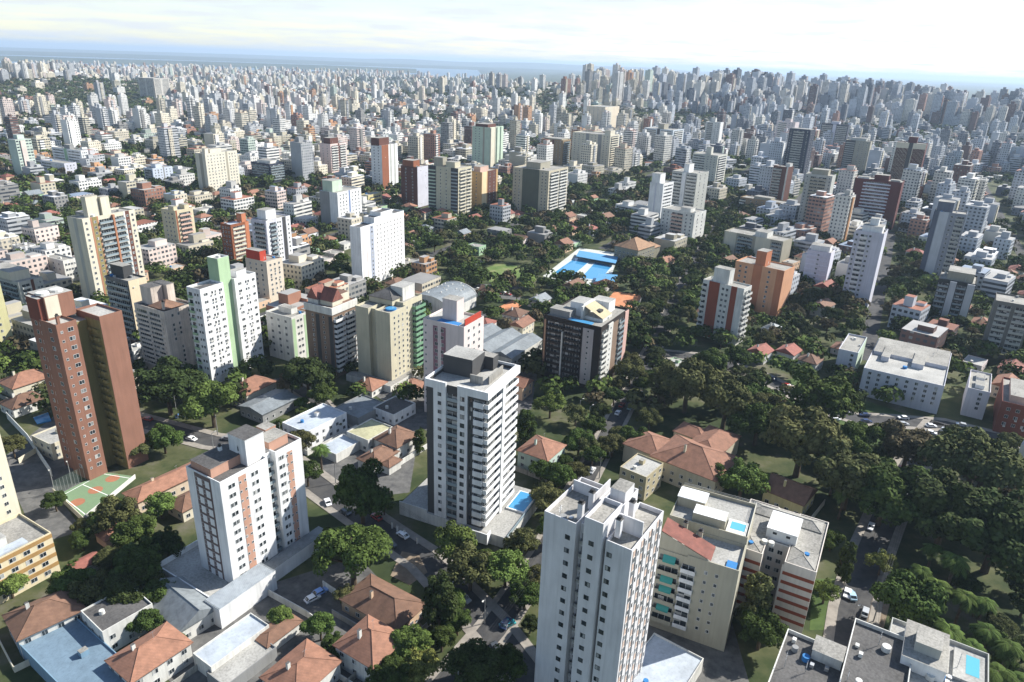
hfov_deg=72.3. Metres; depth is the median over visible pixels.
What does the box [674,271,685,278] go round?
tree
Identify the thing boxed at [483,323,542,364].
school wing
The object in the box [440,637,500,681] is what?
tree
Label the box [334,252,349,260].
tree
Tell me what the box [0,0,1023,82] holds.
sky
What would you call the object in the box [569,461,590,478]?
tree
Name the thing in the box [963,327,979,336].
tree
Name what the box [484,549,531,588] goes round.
tree
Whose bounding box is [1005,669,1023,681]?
palm tree
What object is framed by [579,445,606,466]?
tree
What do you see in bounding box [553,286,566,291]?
tree
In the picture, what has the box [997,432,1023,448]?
tree
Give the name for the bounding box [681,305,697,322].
tree
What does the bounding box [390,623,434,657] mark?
tree
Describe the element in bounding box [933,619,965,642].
palm tree
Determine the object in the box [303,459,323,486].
tree
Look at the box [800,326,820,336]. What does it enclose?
tree
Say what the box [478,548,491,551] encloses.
tree
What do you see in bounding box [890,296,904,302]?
tree
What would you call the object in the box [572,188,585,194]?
tree
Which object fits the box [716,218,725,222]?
tree
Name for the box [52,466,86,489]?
court fence
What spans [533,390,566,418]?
tree
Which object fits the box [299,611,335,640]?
tree
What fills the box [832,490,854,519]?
palm tree
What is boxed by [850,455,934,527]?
tree
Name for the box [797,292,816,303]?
tree
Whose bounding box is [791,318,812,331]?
tree
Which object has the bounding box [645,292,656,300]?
tree
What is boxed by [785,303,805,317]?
tree
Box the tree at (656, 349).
[646,346,665,355]
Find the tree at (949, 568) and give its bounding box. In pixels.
[939,557,969,573]
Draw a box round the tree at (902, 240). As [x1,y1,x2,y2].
[896,239,911,243]
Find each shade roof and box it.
[576,250,617,263]
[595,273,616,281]
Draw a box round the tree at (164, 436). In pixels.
[145,423,183,453]
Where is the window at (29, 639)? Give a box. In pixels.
[24,637,31,643]
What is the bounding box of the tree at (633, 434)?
[627,426,647,437]
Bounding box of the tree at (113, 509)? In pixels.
[91,494,141,533]
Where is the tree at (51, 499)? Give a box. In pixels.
[39,490,67,511]
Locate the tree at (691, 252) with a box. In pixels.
[683,249,695,255]
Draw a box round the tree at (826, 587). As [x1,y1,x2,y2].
[812,578,841,603]
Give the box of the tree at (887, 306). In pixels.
[880,302,893,316]
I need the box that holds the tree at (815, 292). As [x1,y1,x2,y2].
[802,288,824,296]
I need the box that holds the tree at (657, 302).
[650,298,665,306]
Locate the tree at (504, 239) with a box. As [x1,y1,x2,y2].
[492,235,510,243]
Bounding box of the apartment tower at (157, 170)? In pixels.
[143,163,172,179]
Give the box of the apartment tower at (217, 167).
[195,147,240,192]
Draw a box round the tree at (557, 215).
[547,212,560,217]
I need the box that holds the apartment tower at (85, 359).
[25,285,148,479]
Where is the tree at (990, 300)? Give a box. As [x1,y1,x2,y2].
[978,297,993,305]
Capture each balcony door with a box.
[0,281,16,287]
[1,286,17,292]
[2,291,18,296]
[100,223,112,227]
[102,234,113,238]
[104,245,115,249]
[105,250,116,254]
[106,256,117,260]
[107,280,127,286]
[108,285,128,292]
[109,291,129,298]
[110,297,130,304]
[111,302,131,309]
[122,311,132,315]
[123,316,133,321]
[124,322,134,326]
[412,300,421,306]
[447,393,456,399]
[447,402,456,407]
[447,411,456,416]
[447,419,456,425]
[447,428,456,433]
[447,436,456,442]
[447,445,456,450]
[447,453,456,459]
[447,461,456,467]
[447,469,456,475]
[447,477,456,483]
[447,485,456,491]
[447,493,456,499]
[447,501,456,507]
[447,509,456,514]
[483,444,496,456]
[483,452,496,465]
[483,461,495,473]
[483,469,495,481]
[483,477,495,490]
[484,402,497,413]
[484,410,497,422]
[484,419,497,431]
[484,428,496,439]
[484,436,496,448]
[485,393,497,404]
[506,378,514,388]
[546,353,559,357]
[546,358,558,362]
[546,368,558,373]
[547,337,560,342]
[547,342,560,347]
[547,347,559,352]
[547,363,558,368]
[548,321,561,326]
[548,326,561,331]
[548,332,560,336]
[562,367,576,372]
[562,372,576,377]
[563,351,578,357]
[563,357,577,362]
[563,362,577,367]
[564,336,579,341]
[564,341,578,346]
[564,346,578,351]
[565,324,580,330]
[565,330,579,335]
[651,611,670,621]
[653,602,671,612]
[654,592,673,603]
[655,583,674,593]
[657,573,676,584]
[658,563,677,574]
[659,553,679,564]
[673,618,685,626]
[675,609,687,617]
[676,600,688,608]
[677,591,690,599]
[679,582,691,590]
[680,573,693,581]
[682,563,694,571]
[989,336,1000,340]
[990,331,1002,334]
[992,325,1004,329]
[993,320,1005,324]
[995,315,1007,319]
[997,310,1009,313]
[998,305,1010,308]
[1004,344,1017,348]
[1005,339,1019,343]
[1007,334,1021,338]
[1009,329,1023,333]
[1010,323,1023,327]
[1012,318,1023,322]
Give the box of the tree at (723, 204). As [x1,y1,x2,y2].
[719,202,728,206]
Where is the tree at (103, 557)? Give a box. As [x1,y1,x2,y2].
[91,545,121,569]
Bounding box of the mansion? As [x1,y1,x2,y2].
[622,421,741,493]
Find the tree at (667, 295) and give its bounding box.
[656,291,673,300]
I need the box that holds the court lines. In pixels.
[65,474,126,513]
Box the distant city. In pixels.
[0,57,1023,181]
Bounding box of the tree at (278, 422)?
[273,419,286,430]
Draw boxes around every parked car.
[142,416,152,421]
[185,435,197,441]
[303,593,320,603]
[311,586,328,594]
[323,497,331,506]
[339,507,351,515]
[370,513,382,521]
[396,530,409,539]
[463,594,471,603]
[488,640,497,650]
[499,617,511,629]
[499,619,515,626]
[589,467,595,473]
[614,410,621,415]
[843,587,851,598]
[849,590,856,600]
[859,412,869,416]
[860,418,871,422]
[860,606,869,617]
[867,522,875,530]
[897,415,909,419]
[925,423,936,427]
[926,429,936,434]
[956,422,967,426]
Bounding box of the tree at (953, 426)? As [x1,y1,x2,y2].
[937,424,958,434]
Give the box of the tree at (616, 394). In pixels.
[603,387,625,405]
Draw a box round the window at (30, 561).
[26,559,32,565]
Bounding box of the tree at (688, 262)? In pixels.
[680,258,691,264]
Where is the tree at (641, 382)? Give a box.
[632,376,653,390]
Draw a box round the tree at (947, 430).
[932,427,951,436]
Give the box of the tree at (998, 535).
[944,486,1023,581]
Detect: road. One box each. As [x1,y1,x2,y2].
[24,143,1023,360]
[141,416,228,446]
[277,378,349,428]
[305,473,534,681]
[432,202,732,681]
[662,351,1018,446]
[834,420,944,650]
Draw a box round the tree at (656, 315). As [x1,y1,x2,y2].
[645,313,662,322]
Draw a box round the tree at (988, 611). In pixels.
[970,607,991,616]
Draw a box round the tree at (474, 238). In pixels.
[465,231,482,243]
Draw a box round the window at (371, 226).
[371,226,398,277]
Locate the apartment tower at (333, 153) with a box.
[319,137,347,172]
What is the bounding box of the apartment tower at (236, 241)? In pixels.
[220,212,250,260]
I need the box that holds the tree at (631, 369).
[614,358,648,386]
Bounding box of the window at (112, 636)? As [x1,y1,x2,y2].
[110,633,115,639]
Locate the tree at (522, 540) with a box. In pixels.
[501,527,540,550]
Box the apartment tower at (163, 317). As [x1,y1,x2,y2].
[134,280,196,369]
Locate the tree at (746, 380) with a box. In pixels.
[735,374,759,385]
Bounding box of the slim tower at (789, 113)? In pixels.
[782,107,795,121]
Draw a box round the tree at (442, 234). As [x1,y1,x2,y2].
[436,231,447,242]
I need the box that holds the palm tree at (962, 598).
[949,588,978,624]
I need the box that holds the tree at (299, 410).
[294,407,306,415]
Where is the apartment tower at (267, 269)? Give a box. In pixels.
[245,247,284,301]
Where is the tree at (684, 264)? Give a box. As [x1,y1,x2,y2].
[677,262,689,269]
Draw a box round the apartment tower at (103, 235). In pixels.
[67,194,144,298]
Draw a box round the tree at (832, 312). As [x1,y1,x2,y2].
[820,306,844,319]
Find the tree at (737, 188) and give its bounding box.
[734,186,743,195]
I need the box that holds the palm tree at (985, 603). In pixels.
[973,596,998,622]
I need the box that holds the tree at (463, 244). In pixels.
[455,242,468,250]
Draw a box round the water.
[0,45,480,77]
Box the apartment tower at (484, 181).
[471,165,497,209]
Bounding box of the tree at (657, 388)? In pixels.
[646,366,670,395]
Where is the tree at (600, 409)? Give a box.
[590,403,612,416]
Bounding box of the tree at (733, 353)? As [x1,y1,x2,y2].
[723,343,752,364]
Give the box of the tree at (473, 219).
[467,215,477,222]
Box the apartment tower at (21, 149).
[7,134,35,176]
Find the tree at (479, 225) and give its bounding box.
[474,222,487,229]
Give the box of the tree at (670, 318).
[661,315,678,322]
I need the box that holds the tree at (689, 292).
[682,289,698,296]
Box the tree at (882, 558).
[863,548,898,574]
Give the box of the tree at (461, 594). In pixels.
[453,587,465,608]
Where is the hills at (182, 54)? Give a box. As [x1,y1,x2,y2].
[0,47,1023,86]
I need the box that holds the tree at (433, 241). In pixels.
[425,236,443,251]
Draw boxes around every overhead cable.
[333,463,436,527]
[455,561,540,672]
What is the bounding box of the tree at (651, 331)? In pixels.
[641,327,655,335]
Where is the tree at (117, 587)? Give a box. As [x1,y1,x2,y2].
[100,566,147,604]
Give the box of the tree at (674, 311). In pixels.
[668,308,680,315]
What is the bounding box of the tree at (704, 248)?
[698,244,710,252]
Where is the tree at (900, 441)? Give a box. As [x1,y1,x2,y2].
[881,418,933,467]
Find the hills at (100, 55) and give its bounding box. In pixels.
[0,51,573,71]
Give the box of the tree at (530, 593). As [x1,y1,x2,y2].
[509,578,539,609]
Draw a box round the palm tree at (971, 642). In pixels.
[955,638,989,661]
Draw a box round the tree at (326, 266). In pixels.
[324,261,329,273]
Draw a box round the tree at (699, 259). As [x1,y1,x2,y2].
[694,257,703,262]
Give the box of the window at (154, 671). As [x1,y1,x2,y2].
[152,667,158,674]
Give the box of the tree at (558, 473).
[540,462,576,487]
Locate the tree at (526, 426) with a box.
[515,409,536,442]
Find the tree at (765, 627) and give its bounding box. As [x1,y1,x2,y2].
[738,603,789,649]
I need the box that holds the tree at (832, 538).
[823,529,845,550]
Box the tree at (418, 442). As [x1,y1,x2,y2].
[411,428,425,453]
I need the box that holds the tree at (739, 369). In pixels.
[726,362,748,375]
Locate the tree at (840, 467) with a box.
[812,436,881,510]
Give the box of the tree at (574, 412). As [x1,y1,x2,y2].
[561,403,589,425]
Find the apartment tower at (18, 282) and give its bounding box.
[0,262,44,304]
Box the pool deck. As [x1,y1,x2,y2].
[543,248,614,285]
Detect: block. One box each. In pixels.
[0,153,10,158]
[0,180,19,203]
[0,211,29,234]
[0,230,20,252]
[0,248,7,258]
[0,251,49,275]
[5,300,27,335]
[11,308,34,349]
[21,219,59,245]
[22,161,43,174]
[28,338,37,351]
[29,241,71,256]
[30,176,56,194]
[33,150,50,157]
[34,212,65,230]
[35,156,51,163]
[39,270,74,294]
[42,190,69,211]
[44,174,64,189]
[67,192,93,204]
[69,174,101,192]
[73,297,108,314]
[79,154,99,167]
[81,161,105,177]
[87,149,104,161]
[87,166,112,180]
[98,183,118,194]
[104,150,127,157]
[110,153,130,165]
[114,165,135,177]
[117,173,146,197]
[123,206,144,215]
[126,336,135,369]
[128,163,145,176]
[130,181,165,206]
[131,154,145,164]
[136,219,157,232]
[140,238,177,272]
[144,161,165,166]
[145,154,163,163]
[161,176,183,185]
[163,190,187,202]
[165,198,191,206]
[170,168,194,185]
[173,165,190,171]
[176,232,213,260]
[187,190,212,207]
[199,227,222,247]
[219,180,240,197]
[220,191,254,214]
[230,263,245,268]
[238,165,244,174]
[239,152,258,161]
[249,223,252,243]
[265,186,286,208]
[266,288,307,310]
[283,194,312,222]
[283,252,324,290]
[286,182,307,195]
[291,232,311,244]
[292,236,309,254]
[293,215,317,227]
[305,278,348,293]
[309,192,320,210]
[314,160,327,174]
[321,175,338,189]
[333,273,366,298]
[334,167,351,178]
[337,212,361,239]
[341,171,364,187]
[349,165,365,172]
[359,205,376,221]
[361,196,375,211]
[364,170,371,177]
[401,272,440,291]
[411,255,436,273]
[420,159,429,164]
[432,212,455,230]
[464,161,481,165]
[487,226,511,236]
[490,164,500,171]
[490,198,510,223]
[498,175,501,184]
[499,162,513,173]
[527,225,552,245]
[568,169,587,183]
[608,182,628,195]
[619,177,635,188]
[629,207,658,231]
[634,200,647,205]
[638,216,660,240]
[654,232,686,254]
[705,182,727,200]
[725,174,746,187]
[738,184,754,196]
[739,222,764,230]
[744,216,763,224]
[746,185,766,195]
[756,200,778,216]
[764,209,787,226]
[767,221,796,240]
[779,199,799,219]
[789,180,793,193]
[790,271,799,293]
[791,175,800,195]
[791,232,824,256]
[792,169,803,182]
[793,222,816,238]
[799,246,810,271]
[832,246,841,270]
[834,255,849,278]
[838,240,852,254]
[847,219,863,239]
[851,207,868,222]
[868,213,886,226]
[887,294,930,330]
[898,207,924,223]
[898,208,923,231]
[898,320,948,348]
[905,197,922,209]
[907,214,930,237]
[918,232,928,240]
[921,203,932,215]
[923,180,931,192]
[929,318,958,348]
[958,230,983,254]
[962,263,990,289]
[963,250,995,265]
[973,247,998,259]
[980,270,1015,298]
[982,225,1005,245]
[984,267,1003,273]
[992,231,1014,259]
[995,184,1010,195]
[1006,440,1023,486]
[1011,205,1023,214]
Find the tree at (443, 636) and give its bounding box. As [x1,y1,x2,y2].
[429,625,456,652]
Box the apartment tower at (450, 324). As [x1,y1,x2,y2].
[423,294,483,411]
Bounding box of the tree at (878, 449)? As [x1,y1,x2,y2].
[872,441,891,457]
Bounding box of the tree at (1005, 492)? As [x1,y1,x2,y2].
[998,484,1019,500]
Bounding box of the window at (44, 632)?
[41,629,48,635]
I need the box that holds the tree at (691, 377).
[659,357,723,413]
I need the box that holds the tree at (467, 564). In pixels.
[442,540,493,590]
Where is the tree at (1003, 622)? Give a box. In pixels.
[984,612,1020,638]
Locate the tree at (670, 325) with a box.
[661,321,677,330]
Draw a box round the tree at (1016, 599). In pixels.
[1008,591,1023,617]
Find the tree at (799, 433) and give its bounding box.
[759,403,852,477]
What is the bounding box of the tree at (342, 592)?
[332,583,353,602]
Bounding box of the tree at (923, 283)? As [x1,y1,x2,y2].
[908,277,926,287]
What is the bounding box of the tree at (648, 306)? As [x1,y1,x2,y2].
[638,302,654,314]
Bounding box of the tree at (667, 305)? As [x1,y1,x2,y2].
[662,298,671,311]
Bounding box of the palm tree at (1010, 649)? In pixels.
[990,638,1023,667]
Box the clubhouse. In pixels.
[614,237,659,260]
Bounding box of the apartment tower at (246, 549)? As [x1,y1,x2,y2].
[159,421,322,628]
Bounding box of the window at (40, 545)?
[37,542,43,548]
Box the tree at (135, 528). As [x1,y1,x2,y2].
[109,513,157,546]
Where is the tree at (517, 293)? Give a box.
[510,289,523,300]
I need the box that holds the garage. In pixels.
[193,613,268,676]
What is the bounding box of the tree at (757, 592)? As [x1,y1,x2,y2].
[733,571,773,621]
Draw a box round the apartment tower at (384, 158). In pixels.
[371,136,397,189]
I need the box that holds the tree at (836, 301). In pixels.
[829,297,844,306]
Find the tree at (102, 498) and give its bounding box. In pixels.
[95,496,124,509]
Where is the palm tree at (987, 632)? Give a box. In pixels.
[967,620,1002,647]
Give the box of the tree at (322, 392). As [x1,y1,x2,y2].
[306,381,338,403]
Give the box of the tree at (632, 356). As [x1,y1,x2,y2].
[624,351,641,360]
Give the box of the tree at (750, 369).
[745,366,770,380]
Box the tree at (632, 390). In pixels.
[626,388,644,404]
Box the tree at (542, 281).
[536,277,548,288]
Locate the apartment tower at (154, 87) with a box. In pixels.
[138,76,170,100]
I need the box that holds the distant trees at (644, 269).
[0,73,1023,412]
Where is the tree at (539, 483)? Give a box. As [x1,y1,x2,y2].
[532,479,551,488]
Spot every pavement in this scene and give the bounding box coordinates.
[140,412,227,449]
[273,379,352,435]
[302,454,535,681]
[425,203,730,681]
[664,349,1019,448]
[823,418,931,640]
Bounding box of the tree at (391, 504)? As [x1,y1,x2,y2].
[373,497,395,514]
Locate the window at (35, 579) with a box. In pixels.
[31,577,37,583]
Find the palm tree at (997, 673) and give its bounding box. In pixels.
[989,661,1019,681]
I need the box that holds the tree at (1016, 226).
[1011,224,1021,229]
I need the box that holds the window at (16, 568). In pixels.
[11,566,18,572]
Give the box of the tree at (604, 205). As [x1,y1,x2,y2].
[595,200,611,209]
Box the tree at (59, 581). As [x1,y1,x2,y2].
[45,567,95,593]
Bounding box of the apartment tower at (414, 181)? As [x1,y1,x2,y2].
[401,159,427,207]
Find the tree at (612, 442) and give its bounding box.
[597,433,625,456]
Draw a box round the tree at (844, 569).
[834,541,857,583]
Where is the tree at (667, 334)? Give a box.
[661,331,672,338]
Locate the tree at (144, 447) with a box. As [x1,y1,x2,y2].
[121,440,152,457]
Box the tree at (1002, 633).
[970,624,1008,647]
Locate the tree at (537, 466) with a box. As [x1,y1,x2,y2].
[528,459,551,480]
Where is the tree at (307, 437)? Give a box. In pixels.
[289,429,316,453]
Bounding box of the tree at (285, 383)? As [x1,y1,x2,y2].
[276,373,302,392]
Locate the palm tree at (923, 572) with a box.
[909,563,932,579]
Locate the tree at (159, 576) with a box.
[139,572,166,589]
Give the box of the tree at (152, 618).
[125,608,163,633]
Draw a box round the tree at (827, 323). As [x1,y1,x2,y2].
[820,317,837,332]
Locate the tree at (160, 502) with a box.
[143,491,176,518]
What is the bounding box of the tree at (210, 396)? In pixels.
[177,379,238,427]
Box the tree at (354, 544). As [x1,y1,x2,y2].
[311,522,393,585]
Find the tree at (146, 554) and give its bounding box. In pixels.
[108,536,162,586]
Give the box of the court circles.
[69,475,119,505]
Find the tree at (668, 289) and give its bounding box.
[660,286,674,294]
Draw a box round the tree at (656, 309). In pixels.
[650,306,663,313]
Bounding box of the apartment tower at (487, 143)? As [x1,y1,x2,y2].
[472,122,503,167]
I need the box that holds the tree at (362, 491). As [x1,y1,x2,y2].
[332,457,393,523]
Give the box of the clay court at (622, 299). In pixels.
[610,291,640,306]
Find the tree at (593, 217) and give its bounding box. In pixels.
[587,214,600,224]
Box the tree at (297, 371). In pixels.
[282,356,333,397]
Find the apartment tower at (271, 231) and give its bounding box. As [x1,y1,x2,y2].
[251,207,292,260]
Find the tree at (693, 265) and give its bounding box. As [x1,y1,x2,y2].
[688,263,701,269]
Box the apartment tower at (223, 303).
[186,254,263,381]
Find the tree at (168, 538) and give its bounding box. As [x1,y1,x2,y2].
[151,525,185,557]
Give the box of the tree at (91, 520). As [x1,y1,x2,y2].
[84,510,101,534]
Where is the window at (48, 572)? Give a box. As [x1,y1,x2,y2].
[44,569,50,576]
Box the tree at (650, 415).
[635,406,663,430]
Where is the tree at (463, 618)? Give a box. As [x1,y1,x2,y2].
[440,608,471,635]
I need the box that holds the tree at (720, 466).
[711,462,727,488]
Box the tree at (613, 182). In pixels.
[608,180,616,185]
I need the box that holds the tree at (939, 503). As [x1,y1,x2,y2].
[906,467,988,554]
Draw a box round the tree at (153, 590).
[141,578,177,603]
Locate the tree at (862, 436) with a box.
[837,420,885,454]
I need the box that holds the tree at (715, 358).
[691,347,728,372]
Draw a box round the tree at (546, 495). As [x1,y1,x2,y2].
[529,480,564,509]
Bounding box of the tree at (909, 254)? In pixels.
[905,251,922,257]
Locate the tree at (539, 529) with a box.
[536,516,543,534]
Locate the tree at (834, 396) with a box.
[788,364,865,419]
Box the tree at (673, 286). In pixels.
[667,284,677,290]
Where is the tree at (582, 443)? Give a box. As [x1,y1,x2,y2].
[575,431,599,457]
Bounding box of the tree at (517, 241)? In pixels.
[511,238,522,243]
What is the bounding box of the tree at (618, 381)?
[612,375,629,388]
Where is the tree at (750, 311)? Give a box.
[747,308,754,315]
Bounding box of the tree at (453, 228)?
[448,225,457,231]
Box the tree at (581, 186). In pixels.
[572,183,586,189]
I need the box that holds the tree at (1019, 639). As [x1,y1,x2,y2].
[1010,635,1023,662]
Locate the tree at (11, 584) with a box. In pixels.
[0,573,29,598]
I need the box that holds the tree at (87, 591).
[67,568,108,606]
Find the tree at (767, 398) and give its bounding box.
[754,392,781,405]
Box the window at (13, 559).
[9,556,16,563]
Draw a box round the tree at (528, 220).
[520,215,537,225]
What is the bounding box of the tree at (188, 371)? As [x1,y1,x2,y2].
[184,369,205,375]
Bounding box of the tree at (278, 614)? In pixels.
[266,604,293,623]
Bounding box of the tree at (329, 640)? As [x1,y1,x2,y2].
[320,631,342,658]
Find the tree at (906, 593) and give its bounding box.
[869,568,948,627]
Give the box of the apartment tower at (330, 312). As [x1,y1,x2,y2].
[303,283,357,377]
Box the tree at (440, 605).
[421,569,458,626]
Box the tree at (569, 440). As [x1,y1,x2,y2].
[561,427,594,455]
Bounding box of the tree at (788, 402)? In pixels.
[779,398,795,407]
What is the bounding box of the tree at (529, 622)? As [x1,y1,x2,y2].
[520,614,537,633]
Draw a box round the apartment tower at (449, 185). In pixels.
[428,156,471,214]
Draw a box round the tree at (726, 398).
[701,378,756,429]
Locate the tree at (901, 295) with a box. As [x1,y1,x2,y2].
[891,293,906,298]
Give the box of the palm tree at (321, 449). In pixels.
[310,443,330,469]
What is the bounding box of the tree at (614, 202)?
[609,200,616,208]
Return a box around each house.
[0,171,14,180]
[0,368,45,396]
[0,390,42,417]
[1,590,85,658]
[12,242,35,251]
[17,618,124,681]
[21,189,43,196]
[28,200,39,205]
[31,426,62,460]
[41,210,60,215]
[67,551,100,570]
[81,591,154,650]
[92,520,126,546]
[104,621,193,681]
[110,202,121,207]
[121,462,190,512]
[131,342,142,359]
[142,206,153,215]
[145,270,148,280]
[153,576,213,638]
[164,263,186,271]
[168,490,193,521]
[193,207,211,214]
[194,213,212,223]
[199,204,213,208]
[212,191,219,200]
[236,374,276,403]
[238,389,298,422]
[248,189,258,194]
[258,296,270,308]
[259,638,342,681]
[282,403,347,449]
[291,222,304,231]
[297,227,317,237]
[313,211,320,218]
[318,234,337,243]
[319,255,332,262]
[319,434,359,462]
[323,249,343,259]
[332,614,396,681]
[335,394,381,425]
[337,240,350,249]
[338,573,424,629]
[346,418,391,451]
[350,376,388,397]
[356,444,402,474]
[372,425,417,458]
[373,396,415,424]
[376,204,387,207]
[382,193,390,204]
[385,277,403,286]
[395,375,423,398]
[401,202,417,210]
[405,257,417,264]
[418,207,431,219]
[454,228,470,238]
[466,243,485,255]
[478,284,498,295]
[484,318,496,324]
[502,307,529,320]
[509,315,535,333]
[510,210,514,218]
[512,233,527,244]
[514,210,524,217]
[515,375,533,399]
[516,433,566,470]
[528,292,551,306]
[553,236,573,252]
[560,211,576,221]
[563,277,584,292]
[567,219,579,226]
[571,239,581,247]
[576,213,586,219]
[584,224,597,236]
[590,193,598,200]
[594,278,615,290]
[601,212,613,223]
[661,255,675,266]
[671,357,686,365]
[720,253,738,267]
[747,343,774,364]
[761,320,785,331]
[762,473,817,514]
[775,343,802,361]
[782,258,799,270]
[794,251,804,262]
[797,353,824,370]
[810,298,835,317]
[814,278,835,289]
[824,237,838,246]
[830,341,842,354]
[905,247,923,253]
[963,355,987,371]
[971,316,987,330]
[990,373,1018,397]
[996,358,1023,376]
[1008,264,1023,274]
[1017,290,1023,295]
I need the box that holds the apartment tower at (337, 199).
[319,178,361,229]
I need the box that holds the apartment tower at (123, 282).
[105,261,146,343]
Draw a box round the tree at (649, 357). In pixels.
[643,352,663,367]
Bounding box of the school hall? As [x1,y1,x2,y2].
[420,281,476,314]
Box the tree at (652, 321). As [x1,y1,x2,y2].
[643,315,661,328]
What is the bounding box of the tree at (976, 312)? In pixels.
[969,308,983,316]
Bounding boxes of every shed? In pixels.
[206,641,277,681]
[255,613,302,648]
[634,633,703,681]
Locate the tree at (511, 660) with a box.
[493,642,528,681]
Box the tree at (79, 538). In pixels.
[68,528,92,549]
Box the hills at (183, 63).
[0,55,415,72]
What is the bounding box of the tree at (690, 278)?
[681,275,698,285]
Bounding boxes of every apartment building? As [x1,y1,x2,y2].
[0,285,15,353]
[0,435,20,520]
[0,513,60,603]
[40,159,76,174]
[47,252,78,280]
[51,144,87,162]
[251,158,284,182]
[266,303,308,360]
[361,191,381,204]
[615,200,647,211]
[619,453,662,500]
[649,482,756,651]
[660,204,705,246]
[735,499,828,633]
[768,628,846,681]
[833,333,866,374]
[839,618,910,681]
[859,337,951,413]
[888,617,988,681]
[960,369,991,419]
[992,377,1023,437]
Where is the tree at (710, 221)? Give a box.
[705,218,715,225]
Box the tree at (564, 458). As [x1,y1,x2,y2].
[558,454,573,463]
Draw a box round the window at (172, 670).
[169,667,174,674]
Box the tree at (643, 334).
[637,331,652,347]
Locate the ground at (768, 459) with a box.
[0,63,1023,681]
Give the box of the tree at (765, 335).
[752,328,776,342]
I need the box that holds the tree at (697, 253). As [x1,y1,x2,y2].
[693,251,703,257]
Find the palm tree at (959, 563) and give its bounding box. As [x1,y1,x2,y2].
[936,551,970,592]
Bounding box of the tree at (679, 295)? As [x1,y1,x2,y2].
[673,291,686,300]
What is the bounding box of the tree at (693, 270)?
[689,268,700,273]
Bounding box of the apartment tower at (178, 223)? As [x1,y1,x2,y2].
[161,203,195,243]
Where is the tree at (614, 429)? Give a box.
[608,426,622,434]
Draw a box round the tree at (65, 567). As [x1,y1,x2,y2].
[61,559,78,570]
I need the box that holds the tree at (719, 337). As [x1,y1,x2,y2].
[709,332,732,348]
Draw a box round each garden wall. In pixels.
[0,390,47,399]
[0,641,29,672]
[6,412,52,475]
[18,448,35,462]
[52,488,82,517]
[83,474,135,517]
[172,664,197,681]
[267,589,311,617]
[303,425,356,455]
[322,581,335,593]
[332,609,430,628]
[339,673,351,681]
[344,671,356,681]
[368,444,426,464]
[513,458,573,482]
[757,500,824,517]
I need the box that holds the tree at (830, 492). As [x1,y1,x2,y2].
[820,484,843,495]
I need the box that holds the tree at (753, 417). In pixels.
[727,402,773,445]
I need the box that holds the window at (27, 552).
[23,549,30,556]
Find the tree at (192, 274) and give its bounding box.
[186,272,197,282]
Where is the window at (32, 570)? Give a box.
[28,567,35,574]
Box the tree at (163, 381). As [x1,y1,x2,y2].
[133,355,209,415]
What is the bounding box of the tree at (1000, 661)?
[990,647,1019,670]
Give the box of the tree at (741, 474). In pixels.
[715,457,770,499]
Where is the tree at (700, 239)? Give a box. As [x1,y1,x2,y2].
[696,236,704,246]
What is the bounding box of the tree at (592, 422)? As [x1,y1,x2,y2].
[581,414,606,435]
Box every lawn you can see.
[486,264,528,281]
[582,403,594,417]
[773,378,911,444]
[810,579,835,629]
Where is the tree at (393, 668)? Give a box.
[364,654,409,681]
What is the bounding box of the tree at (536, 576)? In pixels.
[522,563,540,584]
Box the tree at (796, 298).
[785,294,806,305]
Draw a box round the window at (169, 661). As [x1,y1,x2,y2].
[167,658,172,664]
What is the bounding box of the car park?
[474,284,522,299]
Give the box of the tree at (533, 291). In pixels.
[528,288,537,296]
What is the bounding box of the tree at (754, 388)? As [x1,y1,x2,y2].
[745,382,770,396]
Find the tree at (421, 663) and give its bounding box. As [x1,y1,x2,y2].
[403,645,443,681]
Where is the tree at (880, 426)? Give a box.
[869,422,893,441]
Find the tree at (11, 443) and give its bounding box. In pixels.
[1,434,27,458]
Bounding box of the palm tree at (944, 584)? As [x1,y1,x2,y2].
[920,576,952,602]
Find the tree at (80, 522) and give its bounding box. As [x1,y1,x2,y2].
[69,517,86,530]
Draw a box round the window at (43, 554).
[39,551,46,558]
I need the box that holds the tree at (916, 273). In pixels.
[910,269,929,278]
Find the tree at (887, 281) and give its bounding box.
[878,276,896,288]
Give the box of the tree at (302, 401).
[293,397,309,406]
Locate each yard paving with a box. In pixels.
[6,416,81,538]
[168,562,421,681]
[322,409,421,493]
[376,364,536,430]
[646,622,748,681]
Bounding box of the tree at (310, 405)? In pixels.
[305,402,317,409]
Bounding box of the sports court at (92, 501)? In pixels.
[64,473,131,515]
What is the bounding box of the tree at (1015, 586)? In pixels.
[1003,575,1023,592]
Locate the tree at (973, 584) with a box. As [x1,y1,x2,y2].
[950,571,983,594]
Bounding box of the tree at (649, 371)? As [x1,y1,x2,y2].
[640,369,653,377]
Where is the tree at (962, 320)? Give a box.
[947,315,970,325]
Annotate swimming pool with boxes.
[33,412,50,423]
[555,257,591,273]
[580,261,612,280]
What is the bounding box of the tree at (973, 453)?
[914,426,1023,491]
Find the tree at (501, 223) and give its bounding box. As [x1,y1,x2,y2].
[497,221,507,225]
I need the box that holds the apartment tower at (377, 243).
[350,208,404,281]
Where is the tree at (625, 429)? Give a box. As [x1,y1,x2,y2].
[615,425,635,439]
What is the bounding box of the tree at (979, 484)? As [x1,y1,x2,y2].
[959,474,1001,487]
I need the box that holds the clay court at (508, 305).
[501,301,520,309]
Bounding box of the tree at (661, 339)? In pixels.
[653,333,672,347]
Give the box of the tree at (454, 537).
[433,519,477,560]
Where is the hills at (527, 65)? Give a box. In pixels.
[335,59,819,78]

